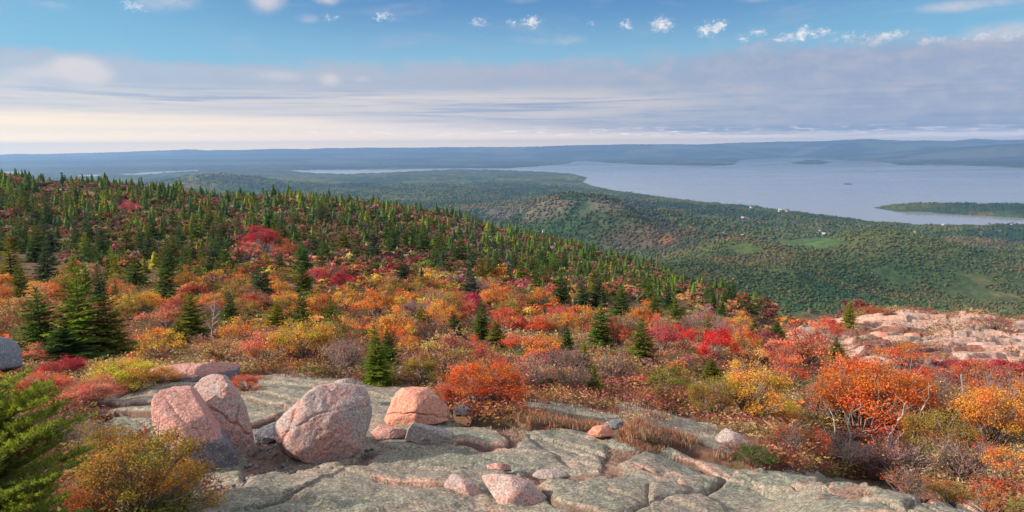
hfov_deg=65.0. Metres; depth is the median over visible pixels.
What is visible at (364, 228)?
spruce tree
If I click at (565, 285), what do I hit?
spruce tree
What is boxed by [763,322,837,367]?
autumn shrub
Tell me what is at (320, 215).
spruce tree
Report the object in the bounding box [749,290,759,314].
spruce tree
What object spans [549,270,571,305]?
spruce tree
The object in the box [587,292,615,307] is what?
autumn shrub
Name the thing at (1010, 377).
autumn shrub
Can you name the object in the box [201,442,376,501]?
gravel
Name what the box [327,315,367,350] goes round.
autumn shrub
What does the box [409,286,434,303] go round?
autumn shrub
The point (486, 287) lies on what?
autumn shrub
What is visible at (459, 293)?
autumn shrub
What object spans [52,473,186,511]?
straw grass
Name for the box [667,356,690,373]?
autumn shrub
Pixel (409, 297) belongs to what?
autumn shrub
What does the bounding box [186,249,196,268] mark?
spruce tree
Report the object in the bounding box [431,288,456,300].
autumn shrub
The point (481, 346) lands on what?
autumn shrub
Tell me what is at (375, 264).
spruce tree
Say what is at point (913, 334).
outcrop block
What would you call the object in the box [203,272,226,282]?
autumn shrub
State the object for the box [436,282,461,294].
autumn shrub
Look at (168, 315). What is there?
autumn shrub
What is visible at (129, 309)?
autumn shrub
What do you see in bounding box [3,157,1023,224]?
water
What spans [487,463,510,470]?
boulder
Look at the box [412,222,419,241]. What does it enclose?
spruce tree
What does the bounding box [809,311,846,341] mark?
autumn shrub
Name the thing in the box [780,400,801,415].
autumn shrub
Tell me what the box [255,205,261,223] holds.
spruce tree
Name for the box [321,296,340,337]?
spruce tree
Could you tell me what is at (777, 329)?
spruce tree
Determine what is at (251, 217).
spruce tree
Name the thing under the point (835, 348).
spruce tree
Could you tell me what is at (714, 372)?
spruce tree
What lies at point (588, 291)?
autumn shrub
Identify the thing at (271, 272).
autumn shrub
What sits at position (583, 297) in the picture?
spruce tree
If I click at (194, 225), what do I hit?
spruce tree
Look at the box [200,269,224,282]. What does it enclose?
autumn shrub
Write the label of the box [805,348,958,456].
autumn shrub
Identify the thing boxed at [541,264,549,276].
spruce tree
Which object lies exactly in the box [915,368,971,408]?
autumn shrub
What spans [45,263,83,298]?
autumn shrub
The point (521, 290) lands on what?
autumn shrub
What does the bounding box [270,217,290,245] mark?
spruce tree
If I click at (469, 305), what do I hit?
autumn shrub
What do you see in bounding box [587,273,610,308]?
spruce tree
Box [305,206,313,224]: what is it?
spruce tree
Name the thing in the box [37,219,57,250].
spruce tree
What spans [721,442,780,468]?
autumn shrub
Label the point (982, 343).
outcrop block
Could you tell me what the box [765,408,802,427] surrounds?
autumn shrub
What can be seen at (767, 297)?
spruce tree
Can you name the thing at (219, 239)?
spruce tree
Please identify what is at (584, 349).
spruce tree
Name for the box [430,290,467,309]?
autumn shrub
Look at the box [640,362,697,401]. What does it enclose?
autumn shrub
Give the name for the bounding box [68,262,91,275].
autumn shrub
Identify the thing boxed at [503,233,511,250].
spruce tree
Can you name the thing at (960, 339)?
granite outcrop
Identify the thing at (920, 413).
birch stem
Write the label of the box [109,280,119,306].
spruce tree
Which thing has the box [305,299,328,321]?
autumn shrub
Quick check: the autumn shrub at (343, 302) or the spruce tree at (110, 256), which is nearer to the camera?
the autumn shrub at (343, 302)
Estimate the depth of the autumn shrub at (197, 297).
48.45 m
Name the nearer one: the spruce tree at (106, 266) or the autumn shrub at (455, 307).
the autumn shrub at (455, 307)
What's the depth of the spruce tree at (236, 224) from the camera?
138.44 m
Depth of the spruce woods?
188.05 m
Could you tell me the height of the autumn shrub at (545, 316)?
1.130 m
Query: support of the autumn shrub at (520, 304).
on the ground at (698, 451)
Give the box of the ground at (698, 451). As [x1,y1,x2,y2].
[0,185,1023,511]
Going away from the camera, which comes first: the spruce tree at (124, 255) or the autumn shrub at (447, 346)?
the autumn shrub at (447, 346)
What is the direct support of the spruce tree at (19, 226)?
on the ground at (698, 451)
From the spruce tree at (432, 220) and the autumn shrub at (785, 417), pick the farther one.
the spruce tree at (432, 220)
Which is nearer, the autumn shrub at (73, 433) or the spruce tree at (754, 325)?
the autumn shrub at (73, 433)
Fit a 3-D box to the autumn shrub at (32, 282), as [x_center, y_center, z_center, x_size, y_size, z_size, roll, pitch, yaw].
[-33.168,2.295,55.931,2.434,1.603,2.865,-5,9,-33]
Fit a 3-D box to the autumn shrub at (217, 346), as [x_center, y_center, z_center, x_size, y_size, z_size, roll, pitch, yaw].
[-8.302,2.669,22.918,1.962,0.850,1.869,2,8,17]
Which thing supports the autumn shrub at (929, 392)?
on the ground at (698, 451)
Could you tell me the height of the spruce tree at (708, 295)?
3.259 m
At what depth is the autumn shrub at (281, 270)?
66.83 m
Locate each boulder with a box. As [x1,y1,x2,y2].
[0,337,21,371]
[151,362,239,381]
[151,385,238,472]
[194,374,256,456]
[254,422,275,444]
[273,383,371,463]
[334,378,356,383]
[371,424,406,440]
[384,387,449,425]
[405,422,452,444]
[444,474,481,496]
[453,405,470,416]
[482,474,546,505]
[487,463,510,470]
[532,468,569,479]
[588,424,611,437]
[604,419,623,428]
[715,428,748,444]
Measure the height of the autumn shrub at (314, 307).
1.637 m
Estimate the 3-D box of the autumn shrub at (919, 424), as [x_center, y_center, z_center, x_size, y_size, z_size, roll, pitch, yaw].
[10.064,4.234,19.040,2.476,1.460,2.193,1,8,8]
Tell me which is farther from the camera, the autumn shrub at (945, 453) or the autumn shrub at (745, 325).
the autumn shrub at (745, 325)
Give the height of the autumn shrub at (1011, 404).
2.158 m
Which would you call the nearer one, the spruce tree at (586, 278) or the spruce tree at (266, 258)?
the spruce tree at (266, 258)
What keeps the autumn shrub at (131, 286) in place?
on the ground at (698, 451)
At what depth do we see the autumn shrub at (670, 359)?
27.50 m
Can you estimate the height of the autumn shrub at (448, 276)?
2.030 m
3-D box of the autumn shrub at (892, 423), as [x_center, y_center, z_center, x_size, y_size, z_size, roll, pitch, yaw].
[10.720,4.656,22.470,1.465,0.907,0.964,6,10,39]
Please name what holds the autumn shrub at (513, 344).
on the ground at (698, 451)
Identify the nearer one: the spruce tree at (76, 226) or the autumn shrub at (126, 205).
the spruce tree at (76, 226)
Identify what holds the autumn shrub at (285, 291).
on the ground at (698, 451)
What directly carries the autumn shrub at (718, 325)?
on the ground at (698, 451)
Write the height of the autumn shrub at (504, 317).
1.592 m
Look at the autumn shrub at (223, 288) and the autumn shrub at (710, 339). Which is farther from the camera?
the autumn shrub at (223, 288)
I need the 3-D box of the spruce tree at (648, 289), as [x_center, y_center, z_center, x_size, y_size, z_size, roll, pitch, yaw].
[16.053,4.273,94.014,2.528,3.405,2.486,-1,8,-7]
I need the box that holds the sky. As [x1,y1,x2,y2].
[0,0,1023,154]
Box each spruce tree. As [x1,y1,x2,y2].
[0,226,10,250]
[0,231,7,253]
[0,232,32,284]
[3,189,13,205]
[3,195,17,210]
[6,261,32,300]
[9,208,16,225]
[9,219,25,247]
[11,286,66,357]
[14,228,29,253]
[15,187,30,207]
[15,193,27,211]
[16,217,29,235]
[22,230,47,262]
[23,326,114,364]
[25,219,49,252]
[26,200,42,224]
[27,207,39,226]
[29,236,64,283]
[36,196,53,219]
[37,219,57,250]
[39,203,56,227]
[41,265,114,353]
[58,189,67,209]
[63,193,73,210]
[64,181,72,198]
[64,227,84,252]
[64,253,80,272]
[70,218,81,242]
[76,232,95,261]
[78,238,103,263]
[79,212,95,233]
[79,264,93,294]
[82,217,95,242]
[84,247,104,268]
[85,291,146,358]
[88,263,110,306]
[89,200,100,220]
[92,226,107,246]
[92,227,111,250]
[92,257,102,266]
[94,236,107,254]
[98,232,111,249]
[101,184,110,202]
[101,246,117,271]
[102,255,112,279]
[103,221,115,240]
[107,256,124,280]
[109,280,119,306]
[113,222,137,251]
[121,245,128,266]
[124,252,154,289]
[126,212,136,233]
[129,233,142,252]
[132,223,146,244]
[134,280,144,294]
[135,177,143,196]
[135,234,158,264]
[144,225,155,243]
[145,213,163,239]
[145,237,159,261]
[148,250,181,299]
[154,231,178,281]
[156,236,161,250]
[160,320,196,348]
[162,213,169,232]
[163,233,181,265]
[165,244,175,269]
[166,205,180,233]
[168,223,177,239]
[173,215,183,233]
[173,250,188,279]
[174,292,218,339]
[175,243,191,272]
[176,226,189,248]
[176,234,182,249]
[177,253,192,288]
[186,212,205,244]
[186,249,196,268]
[188,236,197,265]
[192,246,207,267]
[199,255,208,274]
[200,236,225,273]
[201,204,214,229]
[205,207,215,228]
[207,220,215,239]
[209,237,222,260]
[210,258,223,272]
[211,209,220,227]
[211,228,229,249]
[218,217,231,238]
[218,239,233,268]
[218,293,244,326]
[232,213,240,233]
[234,248,243,264]
[243,257,276,305]
[244,207,256,230]
[245,267,270,294]
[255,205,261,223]
[258,300,292,329]
[260,203,276,228]
[263,249,272,269]
[266,211,282,234]
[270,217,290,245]
[274,252,290,279]
[275,221,284,246]
[279,201,285,216]
[288,220,300,243]
[289,239,314,271]
[290,204,298,223]
[291,241,314,280]
[291,261,319,295]
[291,288,313,332]
[304,229,320,256]
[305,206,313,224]
[310,245,328,278]
[312,194,325,210]
[317,200,329,222]
[318,232,329,257]
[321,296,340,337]
[324,196,331,216]
[324,241,332,260]
[329,233,338,251]
[333,224,351,249]
[340,207,347,226]
[349,236,361,257]
[358,218,371,238]
[360,324,402,386]
[366,227,382,259]
[368,201,375,220]
[370,218,381,235]
[371,249,378,271]
[380,329,404,364]
[381,218,388,238]
[383,224,402,250]
[385,214,397,239]
[385,229,406,256]
[391,253,412,279]
[399,227,411,250]
[400,203,410,221]
[404,223,415,243]
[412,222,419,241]
[412,224,428,246]
[412,306,431,330]
[415,223,432,249]
[415,233,427,252]
[415,236,423,252]
[426,210,437,227]
[429,245,440,269]
[434,226,446,247]
[434,252,443,268]
[436,239,448,263]
[443,311,465,337]
[447,241,461,262]
[458,236,470,263]
[458,263,480,301]
[463,248,477,269]
[469,241,475,259]
[469,299,492,342]
[473,258,488,280]
[477,245,485,262]
[481,320,514,350]
[482,253,496,280]
[491,249,499,264]
[494,253,503,271]
[497,241,506,256]
[498,235,506,253]
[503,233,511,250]
[508,248,518,273]
[514,257,528,278]
[527,256,537,272]
[527,267,541,291]
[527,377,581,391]
[532,248,547,269]
[536,264,541,278]
[538,256,547,275]
[540,249,551,269]
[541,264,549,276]
[541,292,546,312]
[548,256,561,272]
[549,254,560,270]
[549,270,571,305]
[558,251,573,271]
[558,322,575,353]
[561,277,570,299]
[572,278,592,306]
[573,341,598,371]
[582,267,589,283]
[583,364,603,394]
[586,301,618,349]
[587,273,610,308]
[588,268,600,290]
[594,261,605,280]
[603,268,612,281]
[604,285,634,325]
[615,261,620,275]
[627,318,659,362]
[635,276,655,298]
[641,278,656,303]
[642,291,667,319]
[658,279,676,309]
[664,294,689,333]
[696,358,727,382]
[702,282,715,297]
[702,314,712,332]
[703,286,713,302]
[708,290,718,309]
[714,299,731,318]
[723,282,734,303]
[729,280,738,302]
[736,290,748,311]
[746,318,760,338]
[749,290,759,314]
[759,285,772,307]
[763,321,788,340]
[825,337,847,361]
[837,300,859,328]
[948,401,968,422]
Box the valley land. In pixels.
[0,139,1023,322]
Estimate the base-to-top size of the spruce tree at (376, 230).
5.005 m
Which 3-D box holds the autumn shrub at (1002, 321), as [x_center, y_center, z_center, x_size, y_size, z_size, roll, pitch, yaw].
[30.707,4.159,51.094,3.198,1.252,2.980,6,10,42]
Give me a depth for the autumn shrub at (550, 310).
44.69 m
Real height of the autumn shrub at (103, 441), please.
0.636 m
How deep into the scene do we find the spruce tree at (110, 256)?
68.19 m
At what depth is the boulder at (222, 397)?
11.33 m
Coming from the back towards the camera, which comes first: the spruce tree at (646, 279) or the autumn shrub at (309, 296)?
the spruce tree at (646, 279)
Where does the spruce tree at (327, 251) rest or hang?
on the ground at (698, 451)
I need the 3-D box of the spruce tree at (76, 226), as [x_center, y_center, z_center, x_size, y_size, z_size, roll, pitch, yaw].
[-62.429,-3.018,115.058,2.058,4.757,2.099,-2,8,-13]
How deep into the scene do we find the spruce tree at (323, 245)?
101.23 m
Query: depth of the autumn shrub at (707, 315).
58.44 m
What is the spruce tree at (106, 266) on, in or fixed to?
on the ground at (698, 451)
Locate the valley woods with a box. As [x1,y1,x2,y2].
[135,172,1023,326]
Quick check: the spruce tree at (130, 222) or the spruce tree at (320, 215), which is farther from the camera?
the spruce tree at (320, 215)
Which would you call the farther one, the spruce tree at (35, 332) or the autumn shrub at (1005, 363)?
the autumn shrub at (1005, 363)
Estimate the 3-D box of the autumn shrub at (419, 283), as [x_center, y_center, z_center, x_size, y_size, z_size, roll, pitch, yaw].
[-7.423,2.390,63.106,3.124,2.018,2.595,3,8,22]
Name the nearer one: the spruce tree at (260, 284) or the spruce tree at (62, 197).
the spruce tree at (260, 284)
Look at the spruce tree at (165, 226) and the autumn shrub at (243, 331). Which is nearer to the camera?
the autumn shrub at (243, 331)
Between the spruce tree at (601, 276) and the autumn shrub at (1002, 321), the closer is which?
the autumn shrub at (1002, 321)
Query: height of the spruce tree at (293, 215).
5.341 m
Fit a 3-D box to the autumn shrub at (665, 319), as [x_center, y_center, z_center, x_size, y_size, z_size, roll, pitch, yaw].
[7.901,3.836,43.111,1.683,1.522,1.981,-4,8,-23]
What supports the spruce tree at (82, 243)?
on the ground at (698, 451)
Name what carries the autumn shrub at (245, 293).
on the ground at (698, 451)
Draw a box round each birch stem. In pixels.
[821,408,840,434]
[836,401,863,467]
[885,396,914,450]
[909,388,928,452]
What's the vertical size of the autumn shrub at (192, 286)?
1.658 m
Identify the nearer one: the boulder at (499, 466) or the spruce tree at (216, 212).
the boulder at (499, 466)
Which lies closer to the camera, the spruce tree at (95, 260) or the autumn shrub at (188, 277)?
the autumn shrub at (188, 277)
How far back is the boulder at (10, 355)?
20.00 m
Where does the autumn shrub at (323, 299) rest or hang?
on the ground at (698, 451)
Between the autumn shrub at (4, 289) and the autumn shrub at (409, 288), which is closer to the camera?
the autumn shrub at (4, 289)
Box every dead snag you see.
[202,292,219,337]
[960,374,966,396]
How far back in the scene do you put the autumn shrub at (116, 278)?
59.57 m
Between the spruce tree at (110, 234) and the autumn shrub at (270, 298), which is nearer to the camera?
the autumn shrub at (270, 298)
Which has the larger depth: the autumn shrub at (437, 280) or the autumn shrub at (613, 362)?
the autumn shrub at (437, 280)
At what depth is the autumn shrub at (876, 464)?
19.16 m
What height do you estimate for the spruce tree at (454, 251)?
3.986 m
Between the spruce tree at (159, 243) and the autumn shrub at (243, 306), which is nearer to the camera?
the autumn shrub at (243, 306)
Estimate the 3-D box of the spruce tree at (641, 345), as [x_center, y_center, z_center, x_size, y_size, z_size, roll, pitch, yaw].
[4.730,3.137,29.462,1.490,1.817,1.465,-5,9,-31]
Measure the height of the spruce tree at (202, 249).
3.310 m
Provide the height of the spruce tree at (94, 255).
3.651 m
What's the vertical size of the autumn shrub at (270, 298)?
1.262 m
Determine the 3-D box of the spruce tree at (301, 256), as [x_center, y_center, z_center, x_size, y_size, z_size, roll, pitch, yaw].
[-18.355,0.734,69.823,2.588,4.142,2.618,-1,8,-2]
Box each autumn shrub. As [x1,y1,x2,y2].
[0,272,16,286]
[0,277,15,306]
[0,279,72,336]
[0,281,14,296]
[0,294,9,312]
[8,368,77,400]
[21,342,56,363]
[25,279,46,292]
[26,281,69,297]
[32,354,88,374]
[43,417,112,449]
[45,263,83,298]
[51,470,117,511]
[52,370,132,407]
[59,411,242,511]
[62,422,146,460]
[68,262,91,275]
[74,261,108,280]
[75,355,166,390]
[78,404,111,421]
[91,278,113,295]
[99,271,128,283]
[105,278,134,295]
[106,292,139,314]
[111,298,147,322]
[113,288,145,306]
[117,199,140,210]
[118,282,142,291]
[119,285,147,297]
[121,325,189,360]
[122,291,164,316]
[127,299,195,330]
[132,363,181,384]
[136,290,168,310]
[143,287,162,300]
[158,457,200,496]
[166,292,193,308]
[166,292,197,312]
[170,264,199,287]
[176,280,210,297]
[177,281,200,293]
[188,300,224,318]
[189,334,247,362]
[190,258,218,270]
[191,266,211,276]
[191,276,217,290]
[193,294,210,305]
[196,291,225,312]
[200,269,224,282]
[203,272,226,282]
[209,287,241,309]
[212,278,234,288]
[213,285,232,301]
[214,312,274,345]
[218,282,242,292]
[221,255,234,268]
[223,265,246,280]
[224,274,243,284]
[226,281,253,303]
[229,297,262,317]
[229,373,264,392]
[231,273,248,283]
[232,261,255,273]
[232,288,262,304]
[234,289,273,311]
[235,240,263,260]
[235,291,271,311]
[236,224,283,251]
[237,328,300,367]
[238,275,263,288]
[249,258,269,272]
[255,263,276,278]
[258,292,279,308]
[262,310,350,363]
[264,276,287,290]
[267,289,297,308]
[270,235,300,258]
[270,280,291,290]
[272,266,297,282]
[275,285,296,294]
[277,292,304,309]
[279,305,315,324]
[280,297,323,321]
[298,267,326,281]
[300,292,339,313]
[302,289,313,298]
[304,291,324,305]
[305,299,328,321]
[310,287,328,300]
[314,266,336,282]
[316,337,368,370]
[321,261,341,278]
[322,319,357,334]
[327,266,352,286]
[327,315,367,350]
[329,285,363,314]
[332,313,358,331]
[340,329,361,344]
[347,284,398,321]
[360,273,382,287]
[364,303,420,351]
[367,277,386,291]
[375,274,412,295]
[381,276,403,287]
[382,291,407,309]
[388,294,410,310]
[389,283,419,292]
[392,334,424,356]
[394,286,416,296]
[394,308,419,327]
[399,298,432,315]
[400,353,440,384]
[401,290,420,302]
[405,275,432,291]
[408,307,455,343]
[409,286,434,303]
[411,255,435,270]
[412,323,494,377]
[413,294,457,314]
[414,286,438,302]
[414,297,431,307]
[416,268,433,274]
[418,300,449,330]
[423,268,446,275]
[423,298,464,324]
[424,275,451,290]
[430,273,450,284]
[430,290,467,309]
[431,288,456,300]
[431,374,463,411]
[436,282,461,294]
[439,354,544,413]
[440,272,457,284]
[441,284,466,305]
[447,290,471,300]
[447,304,462,317]
[449,272,467,282]
[449,304,474,321]
[451,297,476,316]
[459,274,486,294]
[461,292,484,312]
[461,334,494,365]
[476,280,497,295]
[476,347,524,371]
[479,279,513,306]
[479,280,506,306]
[481,371,532,401]
[484,274,506,286]
[487,306,525,332]
[487,308,509,323]
[489,263,509,280]
[493,290,525,315]
[494,305,520,315]
[495,347,561,387]
[497,283,522,299]
[498,281,517,289]
[498,330,534,351]
[502,292,526,310]
[504,293,533,307]
[509,285,537,305]
[512,327,567,367]
[514,318,539,330]
[522,306,542,315]
[524,314,557,334]
[526,316,550,326]
[527,284,560,305]
[530,344,592,368]
[540,306,563,329]
[541,280,567,296]
[544,314,566,326]
[544,356,597,388]
[545,314,560,333]
[547,310,578,335]
[553,305,573,316]
[556,303,606,336]
[560,367,584,384]
[576,281,600,301]
[585,340,645,381]
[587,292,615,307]
[597,313,636,348]
[607,308,652,337]
[622,374,650,386]
[623,312,647,334]
[625,297,661,326]
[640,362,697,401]
[645,310,680,354]
[649,316,679,327]
[652,317,673,333]
[658,345,702,369]
[661,323,700,349]
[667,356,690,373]
[677,309,709,331]
[680,314,706,329]
[684,373,747,421]
[686,322,715,341]
[690,310,715,324]
[690,323,744,360]
[691,309,721,320]
[695,301,721,316]
[705,313,734,337]
[713,435,750,457]
[714,319,742,336]
[714,344,804,418]
[721,314,757,337]
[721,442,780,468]
[724,307,758,329]
[727,325,763,358]
[747,326,783,343]
[755,417,817,469]
[756,338,795,355]
[757,350,814,390]
[758,343,798,371]
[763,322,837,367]
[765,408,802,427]
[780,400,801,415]
[795,374,840,417]
[798,425,888,467]
[803,364,883,425]
[803,426,834,467]
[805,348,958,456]
[806,370,851,395]
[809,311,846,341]
[838,298,873,312]
[846,429,959,496]
[848,454,896,482]
[860,306,891,314]
[867,342,946,370]
[879,407,903,434]
[880,464,942,500]
[884,357,945,421]
[891,405,992,467]
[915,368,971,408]
[916,431,1015,482]
[917,475,977,508]
[931,357,958,371]
[935,368,969,388]
[941,373,1023,448]
[942,469,1022,511]
[946,353,1023,381]
[946,358,999,388]
[946,434,1013,471]
[959,356,1023,417]
[968,313,1017,330]
[977,444,1023,485]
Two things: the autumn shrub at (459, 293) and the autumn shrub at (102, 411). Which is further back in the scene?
the autumn shrub at (459, 293)
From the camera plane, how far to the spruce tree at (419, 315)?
35.64 m
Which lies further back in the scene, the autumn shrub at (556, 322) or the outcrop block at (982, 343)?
the outcrop block at (982, 343)
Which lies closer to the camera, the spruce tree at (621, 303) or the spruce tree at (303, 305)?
the spruce tree at (303, 305)
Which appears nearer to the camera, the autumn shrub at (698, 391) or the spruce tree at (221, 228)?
the autumn shrub at (698, 391)
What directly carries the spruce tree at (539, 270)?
on the ground at (698, 451)
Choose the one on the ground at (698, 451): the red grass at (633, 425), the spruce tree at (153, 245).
the spruce tree at (153, 245)
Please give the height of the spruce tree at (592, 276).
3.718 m
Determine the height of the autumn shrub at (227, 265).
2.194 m
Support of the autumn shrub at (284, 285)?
on the ground at (698, 451)
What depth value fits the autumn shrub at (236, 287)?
52.38 m
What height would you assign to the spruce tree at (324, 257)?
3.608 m
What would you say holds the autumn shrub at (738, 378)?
on the ground at (698, 451)
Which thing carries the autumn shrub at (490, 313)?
on the ground at (698, 451)
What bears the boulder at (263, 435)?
on the granite ledge
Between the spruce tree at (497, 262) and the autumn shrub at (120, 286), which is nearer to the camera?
the autumn shrub at (120, 286)
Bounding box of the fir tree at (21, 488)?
[0,367,97,511]
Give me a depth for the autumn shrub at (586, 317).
39.58 m
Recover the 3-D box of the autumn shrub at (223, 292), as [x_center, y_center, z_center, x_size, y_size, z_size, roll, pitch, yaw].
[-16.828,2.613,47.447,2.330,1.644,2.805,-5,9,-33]
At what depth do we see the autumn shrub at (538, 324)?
39.34 m
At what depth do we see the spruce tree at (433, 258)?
93.19 m
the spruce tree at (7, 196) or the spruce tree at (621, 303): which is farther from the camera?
the spruce tree at (7, 196)
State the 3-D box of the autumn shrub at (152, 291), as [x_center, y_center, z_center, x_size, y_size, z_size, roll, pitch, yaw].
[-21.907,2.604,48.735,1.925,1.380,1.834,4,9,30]
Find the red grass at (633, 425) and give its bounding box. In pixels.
[511,400,754,469]
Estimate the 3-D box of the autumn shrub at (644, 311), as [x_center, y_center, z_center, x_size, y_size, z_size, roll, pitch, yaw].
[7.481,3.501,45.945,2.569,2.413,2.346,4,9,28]
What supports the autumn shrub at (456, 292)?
on the ground at (698, 451)
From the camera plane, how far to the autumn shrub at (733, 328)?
45.53 m
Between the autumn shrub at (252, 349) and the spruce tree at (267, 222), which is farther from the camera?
the spruce tree at (267, 222)
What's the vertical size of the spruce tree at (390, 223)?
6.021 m
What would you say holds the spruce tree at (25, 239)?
on the ground at (698, 451)
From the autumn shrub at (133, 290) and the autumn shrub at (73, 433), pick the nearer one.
the autumn shrub at (73, 433)
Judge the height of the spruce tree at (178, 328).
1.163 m
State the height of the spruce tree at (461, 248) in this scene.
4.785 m
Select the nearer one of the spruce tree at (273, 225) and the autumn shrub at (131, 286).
the autumn shrub at (131, 286)
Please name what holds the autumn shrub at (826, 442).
on the ground at (698, 451)
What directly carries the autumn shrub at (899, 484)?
on the granite ledge
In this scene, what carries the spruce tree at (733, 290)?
on the ground at (698, 451)
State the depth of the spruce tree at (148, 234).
112.00 m
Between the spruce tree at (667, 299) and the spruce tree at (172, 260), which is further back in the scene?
the spruce tree at (667, 299)
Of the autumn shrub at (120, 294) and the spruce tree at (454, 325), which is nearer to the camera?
the spruce tree at (454, 325)
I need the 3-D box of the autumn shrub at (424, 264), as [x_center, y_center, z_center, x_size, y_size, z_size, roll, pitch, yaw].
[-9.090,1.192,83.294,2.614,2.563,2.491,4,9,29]
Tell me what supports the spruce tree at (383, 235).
on the ground at (698, 451)
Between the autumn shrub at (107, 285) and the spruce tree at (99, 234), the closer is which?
the autumn shrub at (107, 285)
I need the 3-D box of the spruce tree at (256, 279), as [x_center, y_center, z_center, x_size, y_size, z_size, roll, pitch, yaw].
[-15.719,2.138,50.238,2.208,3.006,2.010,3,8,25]
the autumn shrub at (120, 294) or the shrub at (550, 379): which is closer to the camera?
the shrub at (550, 379)
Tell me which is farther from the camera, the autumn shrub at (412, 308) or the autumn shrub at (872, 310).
the autumn shrub at (872, 310)
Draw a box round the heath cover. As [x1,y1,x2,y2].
[0,269,1023,511]
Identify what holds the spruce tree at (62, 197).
on the ground at (698, 451)
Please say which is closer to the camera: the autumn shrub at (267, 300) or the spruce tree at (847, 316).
the autumn shrub at (267, 300)
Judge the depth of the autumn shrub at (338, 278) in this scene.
64.53 m
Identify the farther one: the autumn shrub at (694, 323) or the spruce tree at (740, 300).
the spruce tree at (740, 300)
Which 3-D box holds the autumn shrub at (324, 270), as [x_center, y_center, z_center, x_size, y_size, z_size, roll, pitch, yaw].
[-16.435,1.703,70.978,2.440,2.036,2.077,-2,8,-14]
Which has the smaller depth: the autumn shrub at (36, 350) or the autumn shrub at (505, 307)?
the autumn shrub at (36, 350)
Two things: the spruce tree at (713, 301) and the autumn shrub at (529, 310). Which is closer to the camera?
the autumn shrub at (529, 310)
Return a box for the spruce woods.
[0,168,775,332]
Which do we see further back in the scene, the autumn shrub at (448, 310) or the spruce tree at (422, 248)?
the spruce tree at (422, 248)
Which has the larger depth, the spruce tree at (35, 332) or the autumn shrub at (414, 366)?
the spruce tree at (35, 332)
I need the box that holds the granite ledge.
[85,372,997,511]
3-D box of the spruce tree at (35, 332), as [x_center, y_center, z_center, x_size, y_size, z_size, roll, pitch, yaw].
[-14.520,2.205,24.463,2.322,2.581,2.349,6,10,39]
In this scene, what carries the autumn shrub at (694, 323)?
on the ground at (698, 451)
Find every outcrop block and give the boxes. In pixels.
[870,332,887,336]
[903,333,920,338]
[967,342,996,344]
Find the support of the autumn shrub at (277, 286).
on the ground at (698, 451)
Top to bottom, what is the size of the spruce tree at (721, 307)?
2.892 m
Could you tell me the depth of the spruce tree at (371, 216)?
197.93 m
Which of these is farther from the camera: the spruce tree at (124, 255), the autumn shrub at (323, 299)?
the spruce tree at (124, 255)
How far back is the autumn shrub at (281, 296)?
45.98 m
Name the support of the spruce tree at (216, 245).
on the ground at (698, 451)
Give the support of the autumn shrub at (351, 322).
on the ground at (698, 451)
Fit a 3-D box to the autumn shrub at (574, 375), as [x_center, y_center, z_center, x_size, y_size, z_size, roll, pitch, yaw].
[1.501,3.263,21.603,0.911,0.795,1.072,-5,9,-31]
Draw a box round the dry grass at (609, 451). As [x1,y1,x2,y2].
[449,413,870,496]
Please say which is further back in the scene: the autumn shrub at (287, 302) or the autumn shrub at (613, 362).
the autumn shrub at (287, 302)
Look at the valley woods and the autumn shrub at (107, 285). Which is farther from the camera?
the valley woods
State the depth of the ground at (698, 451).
20.59 m
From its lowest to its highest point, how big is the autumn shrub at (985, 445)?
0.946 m
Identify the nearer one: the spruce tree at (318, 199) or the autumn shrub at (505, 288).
the autumn shrub at (505, 288)
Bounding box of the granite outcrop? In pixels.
[783,309,1023,373]
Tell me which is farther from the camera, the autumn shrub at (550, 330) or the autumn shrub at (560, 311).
the autumn shrub at (560, 311)
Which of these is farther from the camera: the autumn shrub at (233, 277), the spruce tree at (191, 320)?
the autumn shrub at (233, 277)
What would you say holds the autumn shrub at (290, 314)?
on the ground at (698, 451)
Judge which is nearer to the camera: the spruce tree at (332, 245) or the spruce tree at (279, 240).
the spruce tree at (332, 245)
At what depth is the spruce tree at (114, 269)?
65.73 m
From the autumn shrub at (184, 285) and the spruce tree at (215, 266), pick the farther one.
the spruce tree at (215, 266)
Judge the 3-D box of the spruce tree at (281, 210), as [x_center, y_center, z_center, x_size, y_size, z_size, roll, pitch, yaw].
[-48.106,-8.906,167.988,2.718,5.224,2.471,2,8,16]
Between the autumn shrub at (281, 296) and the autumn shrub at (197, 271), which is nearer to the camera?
the autumn shrub at (281, 296)
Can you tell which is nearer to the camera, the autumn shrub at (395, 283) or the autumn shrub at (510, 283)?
the autumn shrub at (395, 283)
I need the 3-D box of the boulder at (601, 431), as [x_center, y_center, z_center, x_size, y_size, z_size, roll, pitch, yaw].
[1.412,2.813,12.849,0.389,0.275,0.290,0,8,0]
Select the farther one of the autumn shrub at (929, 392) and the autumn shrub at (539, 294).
the autumn shrub at (539, 294)
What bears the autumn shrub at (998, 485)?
on the ground at (698, 451)
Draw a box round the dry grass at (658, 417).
[262,363,1022,511]
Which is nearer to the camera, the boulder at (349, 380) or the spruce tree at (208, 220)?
the boulder at (349, 380)
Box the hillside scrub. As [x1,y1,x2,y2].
[0,173,1023,453]
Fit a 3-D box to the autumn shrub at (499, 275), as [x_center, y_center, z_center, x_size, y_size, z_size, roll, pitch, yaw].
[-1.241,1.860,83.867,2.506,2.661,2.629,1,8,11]
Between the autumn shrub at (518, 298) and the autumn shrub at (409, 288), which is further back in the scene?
the autumn shrub at (409, 288)
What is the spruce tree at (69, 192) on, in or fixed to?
on the ground at (698, 451)
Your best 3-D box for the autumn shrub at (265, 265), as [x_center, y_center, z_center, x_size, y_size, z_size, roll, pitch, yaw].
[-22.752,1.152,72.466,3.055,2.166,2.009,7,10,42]

